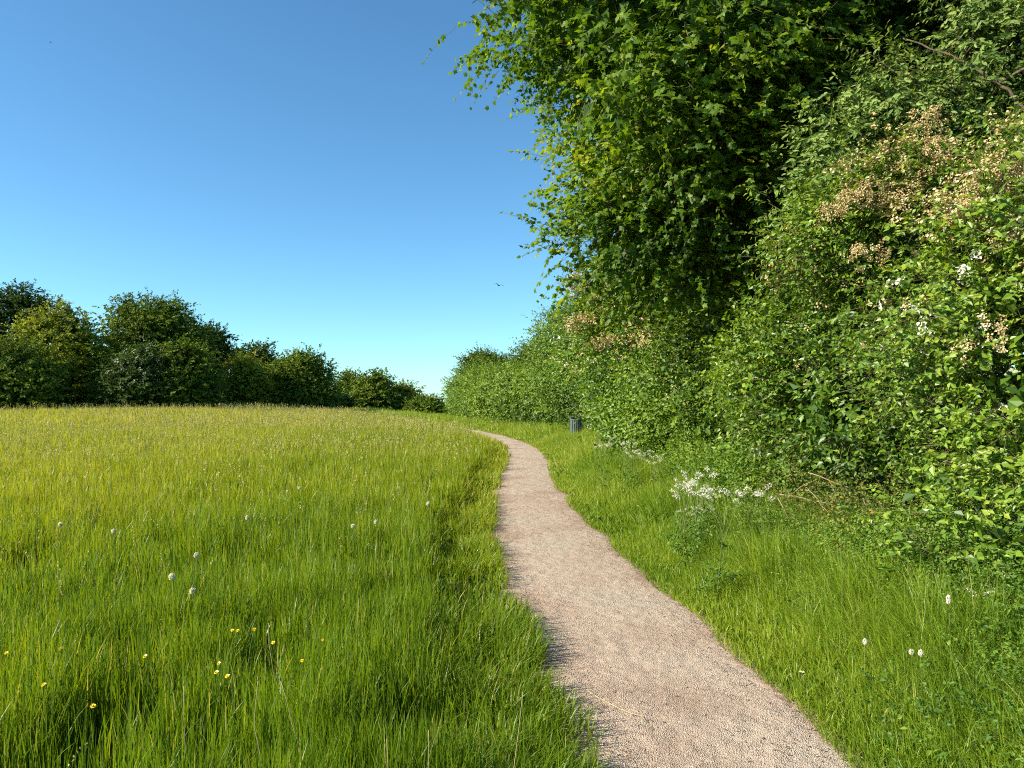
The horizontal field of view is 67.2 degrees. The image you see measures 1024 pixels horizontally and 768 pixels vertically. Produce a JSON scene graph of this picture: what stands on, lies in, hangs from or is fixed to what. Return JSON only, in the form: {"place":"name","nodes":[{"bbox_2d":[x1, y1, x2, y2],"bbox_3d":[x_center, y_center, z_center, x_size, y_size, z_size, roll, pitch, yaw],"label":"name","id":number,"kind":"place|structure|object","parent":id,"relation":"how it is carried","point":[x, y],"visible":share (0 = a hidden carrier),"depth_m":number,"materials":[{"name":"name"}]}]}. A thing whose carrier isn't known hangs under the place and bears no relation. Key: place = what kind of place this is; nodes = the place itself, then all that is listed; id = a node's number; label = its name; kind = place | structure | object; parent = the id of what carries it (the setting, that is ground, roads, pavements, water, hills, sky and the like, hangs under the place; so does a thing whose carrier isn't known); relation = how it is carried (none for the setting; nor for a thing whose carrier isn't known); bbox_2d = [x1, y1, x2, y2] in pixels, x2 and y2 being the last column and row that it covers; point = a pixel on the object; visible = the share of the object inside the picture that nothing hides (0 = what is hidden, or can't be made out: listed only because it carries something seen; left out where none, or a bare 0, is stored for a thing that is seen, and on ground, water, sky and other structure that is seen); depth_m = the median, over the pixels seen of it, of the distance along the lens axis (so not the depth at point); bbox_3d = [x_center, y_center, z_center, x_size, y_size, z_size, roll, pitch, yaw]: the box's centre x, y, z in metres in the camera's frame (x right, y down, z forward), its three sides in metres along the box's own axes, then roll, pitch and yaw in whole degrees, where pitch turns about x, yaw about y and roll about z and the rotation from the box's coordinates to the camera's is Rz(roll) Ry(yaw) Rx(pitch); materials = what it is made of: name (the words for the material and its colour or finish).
{"place":"outdoors","nodes":[
{"label":"outdoors","id":0,"kind":"place"},
{"bbox_2d":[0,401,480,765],"bbox_3d":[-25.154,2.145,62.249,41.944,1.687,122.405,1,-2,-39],"label":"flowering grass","id":1,"kind":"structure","parent":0,"point":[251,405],"depth_m":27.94,"materials":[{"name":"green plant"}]},
{"bbox_2d":[254,676,261,766],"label":"dry stalk","id":2,"kind":"object","parent":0,"point":[254,718],"visible":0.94,"depth_m":3.09,"materials":[{"name":"plant"}]},
{"bbox_2d":[428,730,428,767],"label":"dry stalk","id":3,"kind":"object","parent":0,"point":[428,748],"visible":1,"depth_m":2.63,"materials":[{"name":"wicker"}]},
{"bbox_2d":[0,0,1023,406],"label":"sky","id":4,"kind":"structure","parent":0,"point":[298,172],"materials":[{"name":"blue"}]},
{"bbox_2d":[0,404,1023,767],"bbox_3d":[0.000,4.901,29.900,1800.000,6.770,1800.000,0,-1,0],"label":"ground","id":5,"kind":"structure","parent":0,"point":[111,757],"depth_m":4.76,"materials":[{"name":"green plant"}]},
{"bbox_2d":[0,278,70,343],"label":"meadow tree","id":6,"kind":"object","parent":5,"relation":"on","point":[12,303],"visible":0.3,"depth_m":84.54,"materials":[{"name":"green plant"}]},
{"bbox_2d":[0,329,81,409],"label":"meadow tree","id":7,"kind":"object","parent":5,"relation":"on","point":[27,377],"visible":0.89,"depth_m":55.44,"materials":[{"name":"green plant"}]},
{"bbox_2d":[41,683,67,752],"bbox_3d":[-2.049,1.512,3.475,0.023,0.381,0.026,-3,17,27],"label":"buttercup","id":8,"kind":"object","parent":5,"relation":"on","point":[43,684],"visible":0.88,"depth_m":3.45,"materials":[{"name":"yellow plant"}]},
{"bbox_2d":[58,522,62,551],"bbox_3d":[-4.372,1.559,7.460,0.047,0.448,0.047,0,-1,-9],"label":"dandelion clock","id":9,"kind":"object","parent":5,"relation":"on","point":[60,524],"visible":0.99,"depth_m":7.46,"materials":[{"name":"white plant"}]},
{"bbox_2d":[1,293,121,406],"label":"meadow tree","id":10,"kind":"object","parent":5,"relation":"on","point":[69,336],"visible":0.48,"depth_m":62.28,"materials":[{"name":"green plant"}]},
{"bbox_2d":[90,703,95,767],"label":"buttercup","id":11,"kind":"object","parent":5,"relation":"on","point":[92,705],"visible":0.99,"depth_m":3.08,"materials":[{"name":"yellow plant"}]},
{"bbox_2d":[83,336,184,408],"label":"meadow tree","id":12,"kind":"object","parent":5,"relation":"on","point":[128,381],"visible":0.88,"depth_m":57.99,"materials":[{"name":"green plant"}]},
{"bbox_2d":[143,654,155,713],"bbox_3d":[-1.780,1.510,3.812,0.024,0.402,0.027,6,19,22],"label":"buttercup","id":13,"kind":"object","parent":5,"relation":"on","point":[145,655],"visible":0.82,"depth_m":3.78,"materials":[{"name":"yellow plant"}]},
{"bbox_2d":[91,286,224,403],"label":"meadow tree","id":14,"kind":"object","parent":5,"relation":"on","point":[133,321],"visible":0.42,"depth_m":67.90,"materials":[{"name":"green plant"}]},
{"bbox_2d":[168,573,175,597],"bbox_3d":[-2.303,1.507,5.214,0.047,0.455,0.047,-1,-1,27],"label":"dandelion clock","id":15,"kind":"object","parent":5,"relation":"on","point":[171,576],"visible":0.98,"depth_m":5.21,"materials":[{"name":"white plant"}]},
{"bbox_2d":[183,681,185,757],"bbox_3d":[-1.280,1.429,3.044,0.043,0.516,0.014,1,-2,-45],"label":"dry stalk","id":16,"kind":"object","parent":5,"relation":"on","point":[183,713],"visible":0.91,"depth_m":3.03,"materials":[{"name":"plant"}]},
{"bbox_2d":[141,329,234,408],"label":"meadow tree","id":17,"kind":"object","parent":5,"relation":"on","point":[195,383],"visible":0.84,"depth_m":59.63,"materials":[{"name":"green plant"}]},
{"bbox_2d":[189,588,195,618],"bbox_3d":[-2.117,1.541,5.107,0.047,0.381,0.047,1,-2,-36],"label":"dandelion clock","id":18,"kind":"object","parent":5,"relation":"on","point":[192,590],"visible":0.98,"depth_m":5.11,"materials":[{"name":"white plant"}]},
{"bbox_2d":[194,552,199,566],"bbox_3d":[-2.494,1.542,6.088,0.047,0.423,0.047,0,-1,0],"label":"dandelion clock","id":19,"kind":"object","parent":5,"relation":"on","point":[196,555],"visible":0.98,"depth_m":6.08,"materials":[{"name":"white plant"}]},
{"bbox_2d":[214,670,224,719],"bbox_3d":[-1.333,1.499,3.551,0.024,0.406,0.028,4,16,25],"label":"buttercup","id":20,"kind":"object","parent":5,"relation":"on","point":[216,671],"visible":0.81,"depth_m":3.53,"materials":[{"name":"yellow plant"}]},
{"bbox_2d":[196,319,248,391],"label":"meadow tree","id":21,"kind":"object","parent":5,"relation":"on","point":[220,346],"visible":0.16,"depth_m":80.91,"materials":[{"name":"green plant"}]},
{"bbox_2d":[217,662,227,716],"bbox_3d":[-1.430,1.534,3.834,0.021,0.348,0.024,2,16,20],"label":"buttercup","id":22,"kind":"object","parent":5,"relation":"on","point":[221,683],"visible":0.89,"depth_m":3.81,"materials":[{"name":"yellow plant"}]},
{"bbox_2d":[225,674,240,723],"bbox_3d":[-1.220,1.490,3.446,0.026,0.421,0.028,-8,10,23],"label":"buttercup","id":23,"kind":"object","parent":5,"relation":"on","point":[227,675],"visible":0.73,"depth_m":3.42,"materials":[{"name":"yellow plant"}]},
{"bbox_2d":[216,349,279,407],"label":"meadow tree","id":24,"kind":"object","parent":5,"relation":"on","point":[248,381],"visible":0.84,"depth_m":72.61,"materials":[{"name":"green plant"}]},
{"bbox_2d":[226,338,281,401],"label":"meadow tree","id":25,"kind":"object","parent":5,"relation":"on","point":[266,348],"visible":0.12,"depth_m":88.88,"materials":[{"name":"green plant"}]},
{"bbox_2d":[268,623,274,680],"bbox_3d":[-1.190,1.455,3.885,0.079,0.500,0.019,0,-1,-16],"label":"dry stalk","id":26,"kind":"object","parent":5,"relation":"on","point":[269,645],"visible":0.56,"depth_m":3.88,"materials":[{"name":"plant"}]},
{"bbox_2d":[271,641,280,681],"bbox_3d":[-1.196,1.505,3.971,0.025,0.418,0.028,-7,17,-6],"label":"buttercup","id":27,"kind":"object","parent":5,"relation":"on","point":[272,642],"visible":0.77,"depth_m":3.93,"materials":[{"name":"yellow plant"}]},
{"bbox_2d":[279,676,299,759],"bbox_3d":[-0.878,1.430,3.098,0.116,0.516,0.008,0,-1,-9],"label":"dry stalk","id":28,"kind":"object","parent":5,"relation":"on","point":[290,716],"visible":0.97,"depth_m":3.10,"materials":[{"name":"plant"}]},
{"bbox_2d":[263,342,347,407],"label":"meadow tree","id":29,"kind":"object","parent":5,"relation":"on","point":[302,379],"visible":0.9,"depth_m":75.85,"materials":[{"name":"green plant"}]},
{"bbox_2d":[328,391,361,408],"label":"meadow tree","id":30,"kind":"object","parent":5,"relation":"on","point":[349,403],"visible":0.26,"depth_m":91.14,"materials":[{"name":"green plant"}]},
{"bbox_2d":[333,366,363,397],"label":"meadow tree","id":31,"kind":"object","parent":5,"relation":"on","point":[347,375],"visible":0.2,"depth_m":110.51,"materials":[{"name":"green plant"}]},
{"bbox_2d":[341,367,405,409],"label":"meadow tree","id":32,"kind":"object","parent":5,"relation":"on","point":[375,389],"visible":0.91,"depth_m":101.94,"materials":[{"name":"green plant"}]},
{"bbox_2d":[391,378,425,410],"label":"meadow tree","id":33,"kind":"object","parent":5,"relation":"on","point":[409,390],"visible":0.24,"depth_m":106.34,"materials":[{"name":"green plant"}]},
{"bbox_2d":[401,393,449,412],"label":"bush","id":34,"kind":"object","parent":5,"relation":"on","point":[428,404],"visible":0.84,"depth_m":98.31,"materials":[{"name":"green plant"}]},
{"bbox_2d":[431,359,497,416],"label":"hedge shrub","id":35,"kind":"object","parent":5,"relation":"on","point":[450,401],"visible":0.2,"depth_m":60.39,"materials":[{"name":"green plant"}]},
{"bbox_2d":[448,342,516,378],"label":"hedgerow tree","id":36,"kind":"object","parent":5,"relation":"on","point":[476,357],"visible":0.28,"depth_m":65.09,"materials":[{"name":"green plant"}]},
{"bbox_2d":[449,354,523,420],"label":"hedge shrub","id":37,"kind":"object","parent":5,"relation":"on","point":[472,394],"visible":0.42,"depth_m":49.54,"materials":[{"name":"green plant"}]},
{"bbox_2d":[495,335,540,373],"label":"hedgerow tree","id":38,"kind":"object","parent":5,"relation":"on","point":[518,357],"visible":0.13,"depth_m":50.09,"materials":[{"name":"green plant"}]},
{"bbox_2d":[514,693,522,766],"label":"dry stalk","id":39,"kind":"object","parent":5,"relation":"on","point":[518,732],"visible":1,"depth_m":2.96,"materials":[{"name":"plant"}]},
{"bbox_2d":[477,355,583,426],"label":"hedge shrub","id":40,"kind":"object","parent":5,"relation":"on","point":[508,402],"visible":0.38,"depth_m":42.39,"materials":[{"name":"green plant"}]},
{"bbox_2d":[509,297,606,429],"bbox_3d":[3.435,-0.732,33.520,6.303,6.892,7.430,1,-2,-37],"label":"hedge shrub","id":41,"kind":"object","parent":5,"relation":"on","point":[559,403],"visible":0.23,"depth_m":33.15,"materials":[{"name":"green plant"}]},
{"bbox_2d":[569,415,582,434],"bbox_3d":[2.450,1.701,29.470,0.507,0.992,0.507,0,-1,0],"label":"litter bin","id":42,"kind":"object","parent":5,"relation":"on","point":[574,423],"visible":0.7,"depth_m":29.28,"materials":[{"name":"grey metal"}]},
{"bbox_2d":[533,297,636,439],"bbox_3d":[3.671,-0.385,24.372,6.037,5.914,9.258,0,-1,0],"label":"hawthorn bush","id":43,"kind":"object","parent":5,"relation":"on","point":[560,347],"visible":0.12,"depth_m":24.30,"materials":[{"name":"green plant"}]},
{"bbox_2d":[594,441,612,491],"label":"cow parsley","id":44,"kind":"object","parent":5,"relation":"on","point":[602,470],"visible":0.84,"depth_m":12.96,"materials":[{"name":"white plant"}]},
{"bbox_2d":[611,440,641,494],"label":"cow parsley","id":45,"kind":"object","parent":5,"relation":"on","point":[627,475],"visible":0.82,"depth_m":12.40,"materials":[{"name":"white plant"}]},
{"bbox_2d":[540,249,720,461],"bbox_3d":[3.696,-0.528,18.373,6.053,6.241,9.775,0,-1,0],"label":"hawthorn bush","id":46,"kind":"object","parent":5,"relation":"on","point":[605,370],"visible":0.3,"depth_m":17.32,"materials":[{"name":"green plant"}]},
{"bbox_2d":[619,449,643,484],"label":"cow parsley","id":47,"kind":"object","parent":5,"relation":"on","point":[634,451],"visible":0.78,"depth_m":12.62,"materials":[{"name":"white plant"}]},
{"bbox_2d":[639,454,666,490],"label":"cow parsley","id":48,"kind":"object","parent":5,"relation":"on","point":[653,472],"visible":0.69,"depth_m":12.09,"materials":[{"name":"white plant"}]},
{"bbox_2d":[654,483,706,572],"bbox_3d":[1.601,1.387,7.192,0.508,0.933,0.488,0,-1,3],"label":"cow parsley","id":49,"kind":"object","parent":5,"relation":"on","point":[675,543],"visible":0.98,"depth_m":7.17,"materials":[{"name":"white plant"}]},
{"bbox_2d":[341,405,1023,767],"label":"verge grass","id":50,"kind":"structure","parent":5,"relation":"on","point":[817,633],"depth_m":5.06,"materials":[{"name":"green plant"}]},
{"bbox_2d":[662,478,705,557],"bbox_3d":[1.867,1.488,7.920,0.575,1.037,0.404,0,-1,-12],"label":"cow parsley","id":51,"kind":"object","parent":5,"relation":"on","point":[691,535],"visible":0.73,"depth_m":7.95,"materials":[{"name":"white plant"}]},
{"bbox_2d":[674,482,714,537],"bbox_3d":[1.993,1.540,8.389,0.435,0.981,0.497,0,-1,-7],"label":"cow parsley","id":52,"kind":"object","parent":5,"relation":"on","point":[698,509],"visible":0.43,"depth_m":8.40,"materials":[{"name":"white plant"}]},
{"bbox_2d":[672,467,717,539],"bbox_3d":[1.947,1.379,8.144,0.488,0.991,0.508,0,-1,6],"label":"cow parsley","id":53,"kind":"object","parent":5,"relation":"on","point":[689,508],"visible":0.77,"depth_m":8.14,"materials":[{"name":"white plant"}]},
{"bbox_2d":[676,484,714,561],"bbox_3d":[1.758,1.496,7.661,0.575,0.992,0.404,1,-2,-44],"label":"cow parsley","id":54,"kind":"object","parent":5,"relation":"on","point":[697,539],"visible":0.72,"depth_m":7.68,"materials":[{"name":"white plant"}]},
{"bbox_2d":[691,505,717,535],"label":"cow parsley","id":55,"kind":"object","parent":5,"relation":"on","point":[704,518],"visible":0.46,"depth_m":8.39,"materials":[{"name":"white plant"}]},
{"bbox_2d":[693,472,722,527],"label":"cow parsley","id":56,"kind":"object","parent":5,"relation":"on","point":[705,494],"visible":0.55,"depth_m":8.80,"materials":[{"name":"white plant"}]},
{"bbox_2d":[694,486,725,522],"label":"cow parsley","id":57,"kind":"object","parent":5,"relation":"on","point":[711,503],"visible":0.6,"depth_m":8.71,"materials":[{"name":"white plant"}]},
{"bbox_2d":[683,488,749,598],"bbox_3d":[1.689,1.315,6.286,0.468,0.957,0.473,1,-2,-40],"label":"cow parsley","id":58,"kind":"object","parent":5,"relation":"on","point":[722,546],"visible":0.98,"depth_m":6.24,"materials":[{"name":"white plant"}]},
{"bbox_2d":[422,0,1023,498],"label":"maple tree","id":59,"kind":"object","parent":5,"relation":"on","point":[686,112],"visible":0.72,"depth_m":9.51,"materials":[{"name":"green plant"}]},
{"bbox_2d":[602,278,859,489],"bbox_3d":[4.177,0.044,14.079,4.774,3.985,7.222,0,-1,0],"label":"hedge shrub","id":60,"kind":"object","parent":5,"relation":"on","point":[672,406],"visible":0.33,"depth_m":13.45,"materials":[{"name":"green plant"}]},
{"bbox_2d":[737,488,775,539],"bbox_3d":[2.452,1.433,7.947,0.413,0.690,0.418,1,-1,-25],"label":"cow parsley","id":61,"kind":"object","parent":5,"relation":"on","point":[749,519],"visible":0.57,"depth_m":8.01,"materials":[{"name":"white plant"}]},
{"bbox_2d":[742,483,789,544],"bbox_3d":[2.407,1.472,7.333,0.497,1.074,0.435,0,-1,-4],"label":"cow parsley","id":62,"kind":"object","parent":5,"relation":"on","point":[757,520],"visible":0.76,"depth_m":7.38,"materials":[{"name":"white plant"}]},
{"bbox_2d":[552,0,1023,482],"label":"hedgerow tree","id":63,"kind":"object","parent":5,"relation":"on","point":[653,302],"visible":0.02,"depth_m":14.73,"materials":[{"name":"green plant"}]},
{"bbox_2d":[579,421,1023,767],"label":"undergrowth","id":64,"kind":"object","parent":5,"relation":"on","point":[722,467],"visible":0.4,"depth_m":5.68,"materials":[{"name":"green plant"}]},
{"bbox_2d":[729,458,948,554],"bbox_3d":[3.225,1.310,7.743,1.527,1.127,2.809,0,-1,0],"label":"bramble","id":65,"kind":"object","parent":5,"relation":"on","point":[842,488],"visible":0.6,"depth_m":7.57,"materials":[{"name":"green plant"}]},
{"bbox_2d":[672,218,1023,517],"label":"hedge shrub","id":66,"kind":"object","parent":5,"relation":"on","point":[771,375],"visible":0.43,"depth_m":8.76,"materials":[{"name":"green plant"}]},
{"bbox_2d":[862,638,867,684],"bbox_3d":[1.934,1.553,4.219,0.028,0.319,0.028,-1,-2,45],"label":"dandelion clock","id":67,"kind":"object","parent":5,"relation":"on","point":[864,640],"visible":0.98,"depth_m":4.22,"materials":[{"name":"white plant"}]},
{"bbox_2d":[720,97,1023,639],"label":"hawthorn bush","id":68,"kind":"object","parent":5,"relation":"on","point":[995,211],"visible":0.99,"depth_m":6.13,"materials":[{"name":"green plant"}]},
{"bbox_2d":[730,0,1023,527],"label":"elder bush","id":69,"kind":"object","parent":5,"relation":"on","point":[917,92],"visible":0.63,"depth_m":7.88,"materials":[{"name":"green plant"}]},
{"bbox_2d":[918,649,923,713],"bbox_3d":[2.107,1.537,3.968,0.028,0.340,0.028,0,-1,18],"label":"dandelion clock","id":70,"kind":"object","parent":5,"relation":"on","point":[921,654],"visible":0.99,"depth_m":3.97,"materials":[{"name":"white plant"}]},
{"bbox_2d":[946,594,950,651],"bbox_3d":[2.433,1.436,4.291,0.028,0.529,0.028,1,-2,-36],"label":"dandelion clock","id":71,"kind":"object","parent":5,"relation":"on","point":[948,598],"visible":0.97,"depth_m":4.29,"materials":[{"name":"white plant"}]},
{"bbox_2d":[901,0,1023,420],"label":"hedgerow tree","id":72,"kind":"object","parent":5,"relation":"on","point":[933,27],"visible":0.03,"depth_m":8.89,"materials":[{"name":"green plant"}]},
{"bbox_2d":[966,587,1001,630],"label":"cow parsley","id":73,"kind":"object","parent":5,"relation":"on","point":[984,593],"visible":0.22,"depth_m":4.63,"materials":[{"name":"white plant"}]},
{"bbox_2d":[414,421,866,767],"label":"path","id":74,"kind":"structure","parent":0,"point":[528,464],"depth_m":4.80,"materials":[{"name":"beige gravel"}]},
{"bbox_2d":[587,690,644,719],"bbox_3d":[0.544,1.687,4.053,0.038,0.011,0.472,1,-2,-36],"label":"straw","id":75,"kind":"object","parent":74,"relation":"on","point":[612,704],"visible":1,"depth_m":4.05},
{"bbox_2d":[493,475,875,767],"bbox_3d":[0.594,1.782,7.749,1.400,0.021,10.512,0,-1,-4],"label":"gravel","id":76,"kind":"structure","parent":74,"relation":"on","point":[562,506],"depth_m":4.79,"materials":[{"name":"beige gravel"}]}
]}

